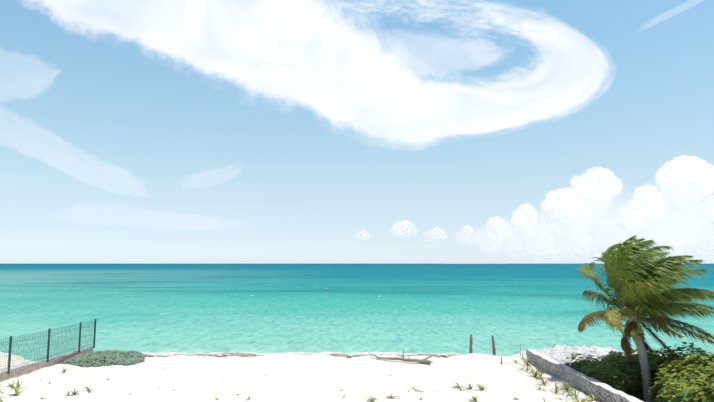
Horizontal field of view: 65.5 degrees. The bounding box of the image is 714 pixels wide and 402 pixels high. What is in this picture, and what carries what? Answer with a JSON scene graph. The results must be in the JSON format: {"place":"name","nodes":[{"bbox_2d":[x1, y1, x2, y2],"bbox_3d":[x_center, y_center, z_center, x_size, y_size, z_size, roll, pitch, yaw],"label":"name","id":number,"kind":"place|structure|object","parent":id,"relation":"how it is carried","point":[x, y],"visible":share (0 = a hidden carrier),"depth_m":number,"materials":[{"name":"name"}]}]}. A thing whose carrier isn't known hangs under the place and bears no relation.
{"place":"outdoors","nodes":[
{"label":"outdoors","id":0,"kind":"place"},
{"bbox_2d":[0,48,62,101],"bbox_3d":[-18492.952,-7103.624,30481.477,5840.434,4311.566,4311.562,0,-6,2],"label":"cloud","id":1,"kind":"structure","parent":0,"point":[24,77],"depth_m":30810.91,"materials":[{"name":"white"}]},
{"bbox_2d":[0,107,149,196],"bbox_3d":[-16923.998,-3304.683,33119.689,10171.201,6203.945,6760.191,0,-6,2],"label":"cloud","id":2,"kind":"structure","parent":0,"point":[70,173],"depth_m":33633.11,"materials":[{"name":"white"}]},
{"bbox_2d":[58,202,260,230],"bbox_3d":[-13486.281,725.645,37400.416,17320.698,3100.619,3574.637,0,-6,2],"label":"cloud","id":3,"kind":"structure","parent":0,"point":[142,216],"depth_m":37840.55,"materials":[{"name":"white"}]},
{"bbox_2d":[180,165,242,187],"bbox_3d":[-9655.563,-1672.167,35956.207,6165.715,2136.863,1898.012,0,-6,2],"label":"cloud","id":4,"kind":"structure","parent":0,"point":[209,176],"depth_m":36037.63,"materials":[{"name":"white"}]},
{"bbox_2d":[7,0,613,150],"bbox_3d":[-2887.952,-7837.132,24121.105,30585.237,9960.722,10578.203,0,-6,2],"label":"cloud","id":5,"kind":"structure","parent":0,"point":[325,58],"depth_m":25463.03,"materials":[{"name":"white"}]},
{"bbox_2d":[0,345,666,401],"bbox_3d":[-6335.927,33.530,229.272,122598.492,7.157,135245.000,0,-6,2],"label":"terrain","id":6,"kind":"structure","parent":0,"point":[319,378],"depth_m":24.74,"materials":[{"name":"white sand"}]},
{"bbox_2d":[0,347,92,380],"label":"wall","id":7,"kind":"structure","parent":6,"relation":"on","point":[34,366],"depth_m":26.74,"materials":[{"name":"grey concrete"}]},
{"bbox_2d":[0,319,96,373],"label":"fence panels","id":8,"kind":"object","parent":7,"relation":"on","point":[9,363],"visible":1,"depth_m":27.03,"materials":[{"name":"green paint"}]},
{"bbox_2d":[58,350,145,366],"bbox_3d":[-13.192,8.246,29.266,3.903,0.526,3.182,0,-6,2],"label":"low shrub","id":9,"kind":"object","parent":6,"relation":"on","point":[129,357],"visible":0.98,"depth_m":28.66,"materials":[{"name":"green plant"}]},
{"bbox_2d":[143,351,455,356],"bbox_3d":[-4.787,9.871,30.874,20.566,2.894,0.784,0,-6,-1],"label":"seaweed line","id":10,"kind":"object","parent":6,"relation":"on","point":[249,354],"depth_m":30.83,"materials":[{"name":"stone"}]},
{"bbox_2d":[144,352,461,356],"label":"kerb stones","id":11,"kind":"object","parent":6,"relation":"on","point":[221,355],"visible":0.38,"depth_m":30.74,"materials":[{"name":"beige stone"}]},
{"bbox_2d":[0,342,606,401],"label":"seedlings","id":12,"kind":"object","parent":6,"relation":"on","point":[536,374],"visible":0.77,"depth_m":22.38,"materials":[{"name":"green plant"}]},
{"bbox_2d":[368,349,433,363],"bbox_3d":[2.339,8.161,29.377,3.953,0.622,0.874,-4,-7,30],"label":"driftwood branch","id":13,"kind":"object","parent":6,"relation":"on","point":[423,361],"visible":1,"depth_m":28.99,"materials":[{"name":"grey wood"}]},
{"bbox_2d":[469,334,472,353],"bbox_3d":[6.343,8.321,30.929,0.233,1.729,0.176,0,-6,2],"label":"wooden post","id":14,"kind":"object","parent":6,"relation":"on","point":[471,343],"visible":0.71,"depth_m":30.93,"materials":[{"name":"wood"}]},
{"bbox_2d":[491,335,495,355],"bbox_3d":[7.617,8.325,30.832,0.254,1.691,0.176,0,-6,2],"label":"wooden post","id":15,"kind":"object","parent":6,"relation":"on","point":[493,347],"visible":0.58,"depth_m":30.81,"materials":[{"name":"wood"}]},
{"bbox_2d":[526,349,642,401],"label":"wall","id":16,"kind":"structure","parent":6,"relation":"on","point":[583,383],"depth_m":22.82,"materials":[{"name":"white concrete"}]},
{"bbox_2d":[564,342,713,401],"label":"sea grape bush","id":17,"kind":"object","parent":6,"relation":"on","point":[653,360],"depth_m":22.02,"materials":[{"name":"green plant"}]},
{"bbox_2d":[577,235,713,401],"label":"palm","id":18,"kind":"object","parent":6,"relation":"on","point":[637,278],"depth_m":22.70,"materials":[{"name":"green plant"}]},
{"bbox_2d":[624,319,643,344],"bbox_3d":[11.451,5.363,22.969,0.958,1.126,0.871,3,-7,-28],"label":"dry palm fibre","id":19,"kind":"object","parent":18,"relation":"attached to","point":[633,322],"visible":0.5,"depth_m":22.83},
{"bbox_2d":[626,324,643,339],"bbox_3d":[11.435,5.374,22.863,0.534,0.642,0.590,0,-6,2],"label":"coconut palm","id":20,"kind":"object","parent":18,"relation":"hanging from","point":[639,330],"visible":0.83,"depth_m":22.64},
{"bbox_2d":[0,264,713,361],"bbox_3d":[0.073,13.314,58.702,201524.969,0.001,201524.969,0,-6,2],"label":"sea water","id":21,"kind":"structure","parent":0,"point":[305,308],"depth_m":82.76,"materials":[{"name":"teal liquid"}]},
{"bbox_2d":[0,0,713,263],"label":"sky","id":22,"kind":"structure","parent":0,"point":[309,187],"materials":[{"name":"blue"}]},
{"bbox_2d":[371,26,518,77],"bbox_3d":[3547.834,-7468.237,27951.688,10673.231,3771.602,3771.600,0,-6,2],"label":"cloud","id":23,"kind":"structure","parent":0,"point":[478,52],"depth_m":28114.55,"materials":[{"name":"white"}]},
{"bbox_2d":[444,263,504,263],"bbox_3d":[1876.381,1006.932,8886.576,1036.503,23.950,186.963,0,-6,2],"label":"island cay","id":24,"kind":"structure","parent":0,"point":[475,263],"depth_m":8854.78,"materials":[{"name":"blue"}]},
{"bbox_2d":[355,155,713,263],"bbox_3d":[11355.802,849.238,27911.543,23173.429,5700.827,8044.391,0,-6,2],"label":"cloud","id":25,"kind":"structure","parent":0,"point":[580,221],"depth_m":26825.33,"materials":[{"name":"white"}]},
{"bbox_2d":[640,0,699,29],"bbox_3d":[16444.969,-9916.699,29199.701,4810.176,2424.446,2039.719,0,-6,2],"label":"cloud","id":26,"kind":"structure","parent":0,"point":[670,14],"depth_m":29257.78,"materials":[{"name":"white"}]}
]}

